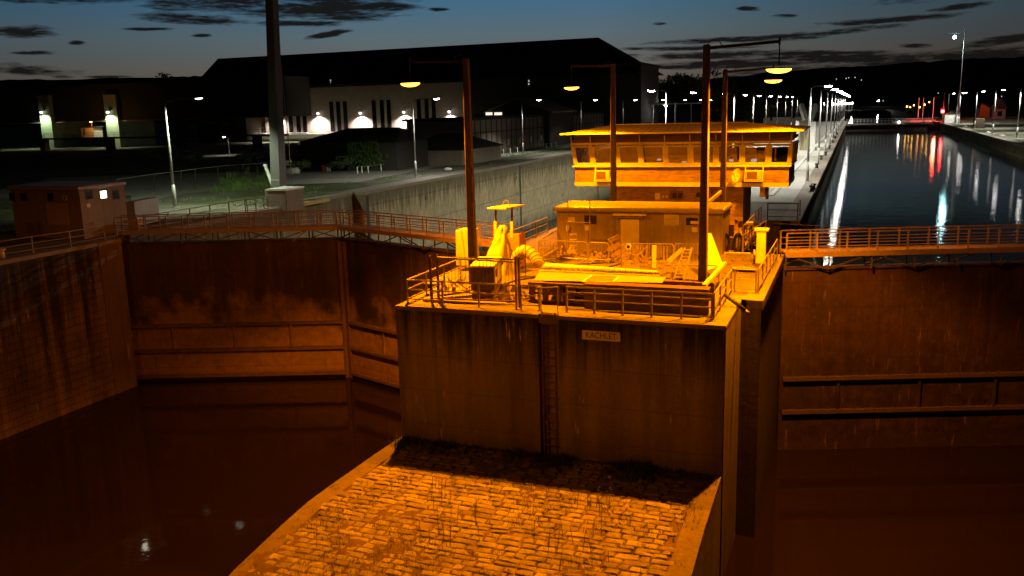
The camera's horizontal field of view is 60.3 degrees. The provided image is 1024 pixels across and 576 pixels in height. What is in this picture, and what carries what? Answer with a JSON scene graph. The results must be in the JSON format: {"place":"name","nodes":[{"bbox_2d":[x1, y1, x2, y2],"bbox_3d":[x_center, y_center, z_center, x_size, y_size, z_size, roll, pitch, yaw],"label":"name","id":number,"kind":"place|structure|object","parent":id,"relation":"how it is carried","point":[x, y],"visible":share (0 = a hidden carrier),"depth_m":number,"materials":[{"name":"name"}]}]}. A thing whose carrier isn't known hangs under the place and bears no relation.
{"place":"outdoors","nodes":[
{"label":"outdoors","id":0,"kind":"place"},
{"bbox_2d":[0,241,114,439],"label":"lock wall","id":1,"kind":"structure","parent":0,"point":[55,358],"depth_m":46.14,"materials":[{"name":"concrete"}]},
{"bbox_2d":[0,223,118,253],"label":"guard rail","id":2,"kind":"object","parent":1,"relation":"on","point":[69,237],"visible":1,"depth_m":46.87,"materials":[{"name":"metal"}]},
{"bbox_2d":[0,170,320,197],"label":"parking ground","id":3,"kind":"structure","parent":0,"point":[141,185],"depth_m":95.39,"materials":[{"name":"asphalt"}]},
{"bbox_2d":[116,163,266,191],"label":"wire fence","id":4,"kind":"object","parent":3,"relation":"on","point":[185,170],"visible":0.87,"depth_m":82.49,"materials":[{"name":"metal"}]},
{"bbox_2d":[207,166,270,192],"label":"tall grass","id":5,"kind":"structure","parent":3,"relation":"on","point":[237,185],"depth_m":84.67,"materials":[{"name":"plant"}]},
{"bbox_2d":[0,76,659,126],"bbox_3d":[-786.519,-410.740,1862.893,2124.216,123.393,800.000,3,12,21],"label":"hills","id":6,"kind":"structure","parent":0,"point":[9,83],"depth_m":1864.81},
{"bbox_2d":[131,146,568,200],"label":"gravel path","id":7,"kind":"structure","parent":0,"point":[318,177],"depth_m":94.60,"materials":[{"name":"gravel"}]},
{"bbox_2d":[0,104,832,246],"bbox_3d":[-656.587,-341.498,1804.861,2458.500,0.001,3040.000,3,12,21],"label":"bank ground","id":8,"kind":"structure","parent":0,"point":[24,161],"depth_m":130.32,"materials":[{"name":"concrete"}]},
{"bbox_2d":[37,95,91,147],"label":"weir pier","id":9,"kind":"structure","parent":8,"relation":"on","point":[49,127],"depth_m":224.44,"materials":[{"name":"concrete"}]},
{"bbox_2d":[0,75,311,123],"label":"building","id":10,"kind":"structure","parent":9,"relation":"on","point":[240,97],"depth_m":210.54,"materials":[{"name":"paint"}]},
{"bbox_2d":[6,181,128,238],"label":"pump house","id":11,"kind":"structure","parent":8,"relation":"on","point":[42,208],"depth_m":51.00,"materials":[{"name":"brown paint"}]},
{"bbox_2d":[79,121,102,136],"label":"orange hut","id":12,"kind":"object","parent":8,"relation":"on","point":[89,131],"visible":0.97,"depth_m":213.01,"materials":[{"name":"beige paint"}]},
{"bbox_2d":[103,94,155,146],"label":"weir pier","id":13,"kind":"structure","parent":8,"relation":"on","point":[115,124],"depth_m":216.88,"materials":[{"name":"concrete"}]},
{"bbox_2d":[126,197,158,223],"bbox_3d":[-23.793,-4.931,56.804,0.640,1.550,2.718,0,12,9],"label":"electric cabinet","id":14,"kind":"object","parent":8,"relation":"on","point":[149,205],"visible":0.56,"depth_m":56.43,"materials":[{"name":"metal"}]},
{"bbox_2d":[0,129,288,150],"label":"bridge","id":15,"kind":"structure","parent":8,"relation":"on","point":[111,144],"depth_m":196.05,"materials":[{"name":"paint"}]},
{"bbox_2d":[164,98,201,207],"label":"lamp post","id":16,"kind":"object","parent":8,"relation":"on","point":[172,176],"visible":1,"depth_m":65.65,"materials":[{"name":"metal"}]},
{"bbox_2d":[236,150,264,166],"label":"shrub","id":17,"kind":"object","parent":8,"relation":"on","point":[245,155],"visible":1,"depth_m":115.88,"materials":[{"name":"green plant"}]},
{"bbox_2d":[265,0,292,187],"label":"pole","id":18,"kind":"object","parent":8,"relation":"on","point":[276,132],"visible":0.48,"depth_m":66.88,"materials":[{"name":"metal"}]},
{"bbox_2d":[297,127,405,159],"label":"dark house","id":19,"kind":"structure","parent":8,"relation":"on","point":[331,146],"depth_m":129.69,"materials":[{"name":"paint"}]},
{"bbox_2d":[162,148,570,206],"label":"bank grass","id":20,"kind":"structure","parent":8,"relation":"on","point":[475,164],"depth_m":89.82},
{"bbox_2d":[345,127,429,170],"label":"ivy house","id":21,"kind":"structure","parent":8,"relation":"on","point":[390,148],"depth_m":102.88,"materials":[{"name":"paint"}]},
{"bbox_2d":[197,37,662,142],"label":"powerhouse","id":22,"kind":"structure","parent":8,"relation":"on","point":[358,89],"depth_m":213.50,"materials":[{"name":"paint"}]},
{"bbox_2d":[427,133,502,164],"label":"long shed","id":23,"kind":"structure","parent":8,"relation":"on","point":[446,148],"depth_m":111.92,"materials":[{"name":"concrete"}]},
{"bbox_2d":[401,112,605,152],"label":"warehouse","id":24,"kind":"structure","parent":8,"relation":"on","point":[505,131],"depth_m":139.12,"materials":[{"name":"metal"}]},
{"bbox_2d":[476,98,576,145],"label":"gable house","id":25,"kind":"structure","parent":8,"relation":"on","point":[558,119],"depth_m":158.22,"materials":[{"name":"paint"}]},
{"bbox_2d":[598,62,660,123],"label":"roof block","id":26,"kind":"structure","parent":8,"relation":"on","point":[644,83],"depth_m":198.22,"materials":[{"name":"paint"}]},
{"bbox_2d":[649,102,701,123],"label":"canopy","id":27,"kind":"object","parent":8,"relation":"on","point":[664,104],"visible":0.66,"depth_m":202.01,"materials":[{"name":"metal"}]},
{"bbox_2d":[658,72,701,122],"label":"tree","id":28,"kind":"object","parent":8,"relation":"on","point":[690,82],"visible":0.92,"depth_m":251.42,"materials":[{"name":"green plant"}]},
{"bbox_2d":[693,68,738,120],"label":"tree","id":29,"kind":"object","parent":8,"relation":"on","point":[732,82],"visible":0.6,"depth_m":288.85,"materials":[{"name":"green plant"}]},
{"bbox_2d":[111,118,762,249],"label":"lock wall","id":30,"kind":"structure","parent":0,"point":[539,187],"depth_m":91.75,"materials":[{"name":"concrete"}]},
{"bbox_2d":[144,196,264,227],"bbox_3d":[-20.013,-5.046,58.443,0.140,0.926,11.740,3,12,21],"label":"guard rail","id":31,"kind":"object","parent":30,"relation":"on","point":[210,210],"visible":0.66,"depth_m":58.08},
{"bbox_2d":[113,210,348,380],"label":"lock gate","id":32,"kind":"structure","parent":30,"relation":"attached to","point":[218,308],"depth_m":51.77,"materials":[{"name":"metal"}]},
{"bbox_2d":[265,186,303,210],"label":"mast plinth","id":33,"kind":"structure","parent":30,"relation":"on","point":[291,198],"depth_m":65.41,"materials":[{"name":"concrete"}]},
{"bbox_2d":[0,376,1023,575],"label":"pool water","id":34,"kind":"structure","parent":0,"point":[212,477],"depth_m":36.42,"materials":[{"name":"black liquid"}]},
{"bbox_2d":[41,234,137,393],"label":"wall pillar","id":35,"kind":"structure","parent":34,"relation":"in","point":[117,308],"depth_m":50.16,"materials":[{"name":"concrete"}]},
{"bbox_2d":[395,254,784,575],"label":"pier","id":36,"kind":"structure","parent":34,"relation":"in","point":[696,395],"depth_m":29.46,"materials":[{"name":"concrete"}]},
{"bbox_2d":[406,260,518,309],"bbox_3d":[-0.959,-0.231,32.325,4.240,0.866,4.690,3,12,21],"label":"guard rail","id":37,"kind":"object","parent":36,"relation":"on","point":[425,281],"visible":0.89,"depth_m":30.50,"materials":[{"name":"metal"}]},
{"bbox_2d":[519,284,540,310],"bbox_3d":[0.602,0.321,29.395,0.790,0.866,0.140,3,12,21],"label":"guard rail","id":38,"kind":"object","parent":36,"relation":"on","point":[538,296],"visible":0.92,"depth_m":29.36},
{"bbox_2d":[537,285,558,453],"bbox_3d":[1.229,2.800,29.040,0.633,5.817,0.435,3,12,21],"label":"ladder","id":39,"kind":"object","parent":36,"relation":"attached to","point":[544,381],"visible":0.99,"depth_m":29.23,"materials":[{"name":"metal"}]},
{"bbox_2d":[582,330,619,341],"bbox_3d":[2.847,1.533,28.193,1.270,0.310,0.038,3,12,21],"label":"name sign","id":40,"kind":"object","parent":36,"relation":"attached to","point":[600,335],"visible":1,"depth_m":28.18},
{"bbox_2d":[411,202,792,323],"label":"pier deck","id":41,"kind":"structure","parent":36,"relation":"on","point":[670,270],"depth_m":35.56,"materials":[{"name":"concrete"}]},
{"bbox_2d":[401,54,477,281],"bbox_3d":[-2.784,-4.394,33.549,2.870,8.632,0.400,3,12,21],"label":"lamp pole","id":42,"kind":"object","parent":41,"relation":"on","point":[470,204],"visible":0.91,"depth_m":32.94,"materials":[{"name":"metal"}]},
{"bbox_2d":[440,276,472,291],"bbox_3d":[-1.970,-0.208,33.096,1.568,0.568,0.997,0,12,7],"label":"timber heap","id":43,"kind":"object","parent":41,"relation":"on","point":[452,287],"visible":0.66,"depth_m":32.93,"materials":[{"name":"brown wood"}]},
{"bbox_2d":[456,228,478,266],"bbox_3d":[-1.871,-1.690,36.943,0.803,1.613,0.600,3,12,21],"label":"metal cabinet","id":44,"kind":"object","parent":41,"relation":"on","point":[461,243],"visible":0.52,"depth_m":36.74,"materials":[{"name":"metal"}]},
{"bbox_2d":[428,254,520,306],"bbox_3d":[-1.266,-0.249,30.305,3.255,1.720,0.374,2,12,18],"label":"cage fence","id":45,"kind":"object","parent":41,"relation":"on","point":[516,261],"visible":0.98,"depth_m":30.31,"materials":[{"name":"metal"}]},
{"bbox_2d":[469,256,501,298],"bbox_3d":[-0.923,-0.368,32.255,0.905,1.260,2.200,0,12,7],"label":"generator","id":46,"kind":"object","parent":41,"relation":"on","point":[495,275],"visible":0.72,"depth_m":31.30,"materials":[{"name":"metal"}]},
{"bbox_2d":[487,225,517,275],"bbox_3d":[-0.548,-1.592,36.093,1.361,2.014,1.335,-6,12,-20],"label":"covered machine","id":47,"kind":"object","parent":41,"relation":"on","point":[501,245],"visible":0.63,"depth_m":35.80,"materials":[{"name":"fabric"}]},
{"bbox_2d":[487,200,524,266],"bbox_3d":[-0.216,-2.248,37.052,1.247,2.902,1.100,3,12,21],"label":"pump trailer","id":48,"kind":"object","parent":41,"relation":"on","point":[516,239],"visible":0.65,"depth_m":36.80,"materials":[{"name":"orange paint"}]},
{"bbox_2d":[490,286,528,300],"bbox_3d":[-0.056,0.159,31.202,1.695,0.500,0.941,5,13,30],"label":"scrap heap","id":49,"kind":"object","parent":41,"relation":"on","point":[512,298],"visible":0.57,"depth_m":31.14,"materials":[{"name":"brown metal"}]},
{"bbox_2d":[510,245,543,267],"bbox_3d":[0.593,-1.256,34.620,0.580,0.854,1.842,-10,14,-36],"label":"ventilation hose","id":50,"kind":"object","parent":41,"relation":"on","point":[534,257],"visible":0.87,"depth_m":34.26,"materials":[{"name":"plastic"}]},
{"bbox_2d":[538,240,587,262],"bbox_3d":[2.223,-1.618,38.610,2.340,0.922,0.560,4,13,25],"label":"crowd barrier","id":51,"kind":"object","parent":41,"relation":"on","point":[559,248],"visible":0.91,"depth_m":38.69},
{"bbox_2d":[551,246,595,260],"bbox_3d":[2.722,-1.600,39.345,1.897,0.567,1.070,3,12,21],"label":"scrap heap","id":52,"kind":"object","parent":41,"relation":"on","point":[566,255],"visible":0.93,"depth_m":39.16,"materials":[{"name":"brown metal"}]},
{"bbox_2d":[566,196,590,254],"bbox_3d":[3.007,-2.766,40.006,1.150,2.805,0.140,3,12,21],"label":"scaffold frame","id":53,"kind":"object","parent":41,"relation":"on","point":[567,221],"visible":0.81,"depth_m":40.07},
{"bbox_2d":[564,61,616,200],"bbox_3d":[4.007,-7.026,45.109,2.720,8.842,0.400,3,12,21],"label":"lamp pole","id":54,"kind":"object","parent":41,"relation":"on","point":[613,184],"visible":0.92,"depth_m":44.44,"materials":[{"name":"metal"}]},
{"bbox_2d":[477,250,749,299],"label":"deck litter","id":55,"kind":"object","parent":41,"relation":"on","point":[722,287],"visible":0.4,"depth_m":36.53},
{"bbox_2d":[528,263,714,315],"bbox_3d":[3.749,-0.070,30.926,6.800,0.860,4.000,3,12,21],"label":"stop log stack","id":56,"kind":"object","parent":41,"relation":"on","point":[551,274],"visible":0.84,"depth_m":29.95,"materials":[{"name":"metal"}]},
{"bbox_2d":[702,261,726,286],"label":"timber beam","id":57,"kind":"structure","parent":56,"relation":"on","point":[713,275],"depth_m":30.16,"materials":[{"name":"wood"}]},
{"bbox_2d":[605,247,651,263],"bbox_3d":[4.989,-1.481,38.075,2.047,0.719,1.015,6,14,34],"label":"scrap heap","id":58,"kind":"object","parent":41,"relation":"on","point":[630,258],"visible":0.77,"depth_m":37.92,"materials":[{"name":"brown metal"}]},
{"bbox_2d":[554,201,731,254],"bbox_3d":[6.129,-2.828,41.477,7.920,2.210,2.850,3,12,21],"label":"hut","id":59,"kind":"object","parent":41,"relation":"on","point":[673,223],"visible":0.81,"depth_m":40.42,"materials":[{"name":"concrete"}]},
{"bbox_2d":[621,219,638,251],"bbox_3d":[5.430,-2.349,40.592,0.871,1.659,0.047,3,12,21],"label":"door","id":60,"kind":"structure","parent":59,"relation":"in","point":[629,227],"depth_m":40.52,"materials":[{"name":"metal"}]},
{"bbox_2d":[622,243,673,265],"bbox_3d":[5.721,-1.427,37.202,2.187,0.922,0.560,1,12,13],"label":"crowd barrier","id":61,"kind":"object","parent":41,"relation":"on","point":[659,244],"visible":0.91,"depth_m":37.17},
{"bbox_2d":[631,244,667,262],"bbox_3d":[5.799,-1.459,37.191,1.563,0.814,0.080,0,12,9],"label":"rag row","id":62,"kind":"object","parent":61,"relation":"hanging from","point":[649,251],"visible":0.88,"depth_m":37.16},
{"bbox_2d":[666,247,692,279],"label":"steps","id":63,"kind":"structure","parent":41,"relation":"on","point":[675,255],"depth_m":34.19,"materials":[{"name":"brown metal"}]},
{"bbox_2d":[708,233,721,269],"bbox_3d":[7.821,-1.396,34.069,0.638,1.313,1.075,1,12,11],"label":"leaning sheet","id":64,"kind":"object","parent":41,"relation":"on","point":[714,258],"visible":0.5,"depth_m":34.03,"materials":[{"name":"plastic"}]},
{"bbox_2d":[729,219,753,252],"bbox_3d":[10.517,-2.377,40.813,1.239,1.537,1.000,3,12,21],"label":"equipment rack","id":65,"kind":"object","parent":41,"relation":"on","point":[731,229],"visible":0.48,"depth_m":40.78,"materials":[{"name":"metal"}]},
{"bbox_2d":[732,268,757,293],"bbox_3d":[8.234,-0.239,31.104,0.870,0.886,0.140,3,12,21],"label":"guard rail","id":66,"kind":"object","parent":41,"relation":"on","point":[755,279],"visible":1,"depth_m":31.07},
{"bbox_2d":[698,37,791,281],"bbox_3d":[7.702,-3.842,29.341,2.850,8.672,0.400,3,12,21],"label":"lamp pole","id":67,"kind":"object","parent":41,"relation":"on","point":[703,221],"visible":0.94,"depth_m":29.51,"materials":[{"name":"metal"}]},
{"bbox_2d":[719,65,781,201],"bbox_3d":[11.416,-6.412,42.338,2.760,8.352,0.400,3,12,21],"label":"lamp pole","id":68,"kind":"object","parent":41,"relation":"on","point":[726,71],"visible":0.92,"depth_m":42.34,"materials":[{"name":"metal"}]},
{"bbox_2d":[754,227,769,263],"bbox_3d":[10.110,-1.717,35.742,0.568,1.403,0.530,3,12,21],"label":"control cabinet","id":69,"kind":"object","parent":41,"relation":"on","point":[760,250],"visible":1,"depth_m":35.57,"materials":[{"name":"metal"}]},
{"bbox_2d":[564,286,713,320],"bbox_3d":[3.986,0.482,28.104,4.840,0.886,0.140,3,12,21],"label":"guard rail","id":70,"kind":"object","parent":36,"relation":"on","point":[623,303],"visible":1,"depth_m":28.02,"materials":[{"name":"metal"}]},
{"bbox_2d":[713,269,732,320],"bbox_3d":[6.995,0.176,29.215,0.140,0.886,4.240,3,12,21],"label":"guard rail","id":71,"kind":"object","parent":36,"relation":"on","point":[720,292],"visible":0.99,"depth_m":28.64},
{"bbox_2d":[757,239,777,293],"bbox_3d":[10.005,-0.958,34.364,0.141,0.906,7.441,3,12,21],"label":"guard rail","id":72,"kind":"object","parent":36,"relation":"on","point":[767,261],"visible":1,"depth_m":33.71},
{"bbox_2d":[775,224,1023,449],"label":"lock gate","id":73,"kind":"structure","parent":36,"relation":"attached to","point":[906,354],"depth_m":38.69,"materials":[{"name":"metal"}]},
{"bbox_2d":[693,480,721,575],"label":"apron base","id":74,"kind":"object","parent":34,"relation":"in","point":[708,563],"visible":0.14,"depth_m":26.08,"materials":[{"name":"concrete"}]},
{"bbox_2d":[229,437,413,575],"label":"apron kerb","id":75,"kind":"structure","parent":74,"relation":"on","point":[272,543],"depth_m":26.28,"materials":[{"name":"concrete"}]},
{"bbox_2d":[235,441,716,575],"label":"stone apron","id":76,"kind":"object","parent":74,"relation":"on","point":[481,487],"visible":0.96,"depth_m":25.10,"materials":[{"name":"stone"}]},
{"bbox_2d":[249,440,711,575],"bbox_3d":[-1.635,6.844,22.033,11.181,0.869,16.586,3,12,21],"label":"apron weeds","id":77,"kind":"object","parent":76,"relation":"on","point":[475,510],"visible":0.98,"depth_m":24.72,"materials":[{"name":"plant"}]},
{"bbox_2d":[389,433,719,494],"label":"pier foot weeds","id":78,"kind":"object","parent":76,"relation":"on","point":[632,466],"visible":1,"depth_m":29.05,"materials":[{"name":"green plant"}]},
{"bbox_2d":[666,473,721,575],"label":"apron kerb","id":79,"kind":"structure","parent":74,"relation":"on","point":[687,556],"depth_m":24.16,"materials":[{"name":"concrete"}]},
{"bbox_2d":[0,0,1023,227],"label":"sky","id":80,"kind":"structure","parent":0,"point":[40,39],"materials":[{"name":"blue"}]},
{"bbox_2d":[424,143,760,291],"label":"lock wall","id":81,"kind":"structure","parent":0,"point":[532,241],"depth_m":37.31,"materials":[{"name":"concrete"}]},
{"bbox_2d":[335,210,509,389],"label":"lock gate","id":82,"kind":"structure","parent":81,"relation":"attached to","point":[377,273],"depth_m":49.55,"materials":[{"name":"metal"}]},
{"bbox_2d":[479,143,754,252],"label":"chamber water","id":83,"kind":"structure","parent":0,"point":[552,223],"depth_m":114.93,"materials":[{"name":"black liquid"}]},
{"bbox_2d":[559,122,810,229],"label":"control building","id":84,"kind":"structure","parent":0,"point":[658,162],"depth_m":47.02,"materials":[{"name":"paint"}]},
{"bbox_2d":[594,167,609,180],"bbox_3d":[4.947,-6.181,47.900,0.930,0.744,0.440,3,12,21],"label":"air conditioner","id":85,"kind":"object","parent":84,"relation":"attached to","point":[601,175],"visible":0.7,"depth_m":47.78,"materials":[{"name":"beige paint"}]},
{"bbox_2d":[617,145,640,165],"bbox_3d":[6.284,-7.119,47.340,1.236,1.090,0.459,3,12,21],"label":"window","id":86,"kind":"structure","parent":84,"relation":"in","point":[621,164],"depth_m":47.35,"materials":[{"name":"white paint"}]},
{"bbox_2d":[641,145,664,164],"bbox_3d":[7.505,-7.058,46.874,1.240,1.090,0.459,3,12,21],"label":"window","id":87,"kind":"structure","parent":84,"relation":"in","point":[658,163],"depth_m":46.86,"materials":[{"name":"white paint"}]},
{"bbox_2d":[666,145,689,164],"bbox_3d":[8.738,-6.995,46.405,1.219,1.090,0.459,3,12,21],"label":"window","id":88,"kind":"structure","parent":84,"relation":"in","point":[668,163],"depth_m":46.43,"materials":[{"name":"white paint"}]},
{"bbox_2d":[717,144,740,164],"bbox_3d":[11.201,-6.871,45.467,1.262,1.090,0.459,3,12,21],"label":"window","id":89,"kind":"structure","parent":84,"relation":"in","point":[718,163],"depth_m":45.46,"materials":[{"name":"white paint"}]},
{"bbox_2d":[744,167,763,181],"bbox_3d":[12.371,-5.820,45.069,0.918,0.716,0.440,3,12,21],"label":"air conditioner","id":90,"kind":"object","parent":84,"relation":"attached to","point":[754,175],"visible":1,"depth_m":44.94,"materials":[{"name":"beige paint"}]},
{"bbox_2d":[743,144,767,164],"bbox_3d":[12.430,-6.809,44.998,1.269,1.090,0.459,3,12,21],"label":"window","id":91,"kind":"structure","parent":84,"relation":"in","point":[744,163],"depth_m":45.02,"materials":[{"name":"white paint"}]},
{"bbox_2d":[769,144,789,164],"bbox_3d":[13.542,-6.753,44.575,1.047,1.090,0.459,3,12,21],"label":"window","id":92,"kind":"structure","parent":84,"relation":"in","point":[770,163],"depth_m":44.59,"materials":[{"name":"white paint"}]},
{"bbox_2d":[725,122,846,252],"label":"lock wall","id":93,"kind":"structure","parent":0,"point":[818,176],"depth_m":56.99,"materials":[{"name":"concrete"}]},
{"bbox_2d":[739,206,761,247],"bbox_3d":[12.218,-3.185,45.011,0.140,0.926,10.340,3,12,21],"label":"guard rail","id":94,"kind":"object","parent":93,"relation":"on","point":[752,217],"visible":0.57,"depth_m":45.55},
{"bbox_2d":[804,85,831,181],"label":"lamp post","id":95,"kind":"object","parent":93,"relation":"on","point":[807,164],"visible":1,"depth_m":73.09,"materials":[{"name":"metal"}]},
{"bbox_2d":[845,117,940,130],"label":"footbridge","id":96,"kind":"object","parent":93,"relation":"attached to","point":[906,125],"visible":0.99,"depth_m":243.50,"materials":[{"name":"metal"}]},
{"bbox_2d":[751,121,842,201],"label":"mole pavement","id":97,"kind":"structure","parent":0,"point":[789,193],"depth_m":83.97,"materials":[{"name":"concrete"}]},
{"bbox_2d":[798,104,818,149],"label":"lift gate","id":98,"kind":"structure","parent":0,"point":[804,121],"depth_m":121.80,"materials":[{"name":"metal"}]},
{"bbox_2d":[761,103,890,121],"bbox_3d":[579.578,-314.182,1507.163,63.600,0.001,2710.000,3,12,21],"label":"ground","id":99,"kind":"structure","parent":0,"point":[849,108],"depth_m":579.23,"materials":[{"name":"black plant"}]},
{"bbox_2d":[710,107,733,121],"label":"tree","id":100,"kind":"object","parent":99,"relation":"on","point":[716,114],"visible":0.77,"depth_m":206.60,"materials":[{"name":"green plant"}]},
{"bbox_2d":[733,103,754,121],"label":"tree","id":101,"kind":"object","parent":99,"relation":"on","point":[746,111],"visible":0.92,"depth_m":214.97,"materials":[{"name":"green plant"}]},
{"bbox_2d":[727,75,767,121],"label":"tree","id":102,"kind":"object","parent":99,"relation":"on","point":[755,86],"visible":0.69,"depth_m":302.25,"materials":[{"name":"green plant"}]},
{"bbox_2d":[752,102,774,122],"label":"tree","id":103,"kind":"object","parent":99,"relation":"on","point":[760,112],"visible":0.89,"depth_m":221.45,"materials":[{"name":"green plant"}]},
{"bbox_2d":[749,85,793,120],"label":"tree","id":104,"kind":"object","parent":99,"relation":"on","point":[768,94],"visible":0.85,"depth_m":319.15,"materials":[{"name":"green plant"}]},
{"bbox_2d":[770,87,819,117],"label":"tree","id":105,"kind":"object","parent":99,"relation":"on","point":[806,102],"visible":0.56,"depth_m":352.04,"materials":[{"name":"green plant"}]},
{"bbox_2d":[805,87,854,114],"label":"tree","id":106,"kind":"object","parent":99,"relation":"on","point":[825,91],"visible":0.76,"depth_m":420.60,"materials":[{"name":"green plant"}]},
{"bbox_2d":[658,56,1023,108],"bbox_3d":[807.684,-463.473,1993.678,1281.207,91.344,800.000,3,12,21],"label":"hills","id":107,"kind":"structure","parent":0,"point":[935,81],"depth_m":1797.81,"materials":[{"name":"plant"}]},
{"bbox_2d":[766,110,1023,265],"bbox_3d":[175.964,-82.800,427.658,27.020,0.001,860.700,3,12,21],"label":"canal water","id":108,"kind":"structure","parent":0,"point":[901,178],"depth_m":80.46,"materials":[{"name":"blue liquid"}]},
{"bbox_2d":[870,100,1023,142],"bbox_3d":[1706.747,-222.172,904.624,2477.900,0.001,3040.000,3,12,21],"label":"bank ground","id":109,"kind":"structure","parent":0,"point":[1007,126],"depth_m":373.33,"materials":[{"name":"concrete"}]},
{"bbox_2d":[942,111,960,122],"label":"white shed","id":110,"kind":"structure","parent":109,"relation":"on","point":[950,117],"depth_m":232.13,"materials":[{"name":"paint"}]},
{"bbox_2d":[976,103,989,116],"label":"orange gable","id":111,"kind":"structure","parent":109,"relation":"on","point":[982,109],"depth_m":288.60,"materials":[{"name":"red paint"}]},
{"bbox_2d":[891,109,1023,158],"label":"canal bank wall","id":112,"kind":"structure","parent":0,"point":[1010,147],"depth_m":156.90,"materials":[{"name":"concrete"}]},
{"bbox_2d":[990,98,1007,118],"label":"house","id":113,"kind":"structure","parent":0,"point":[1000,109],"depth_m":260.76,"materials":[{"name":"brick"}]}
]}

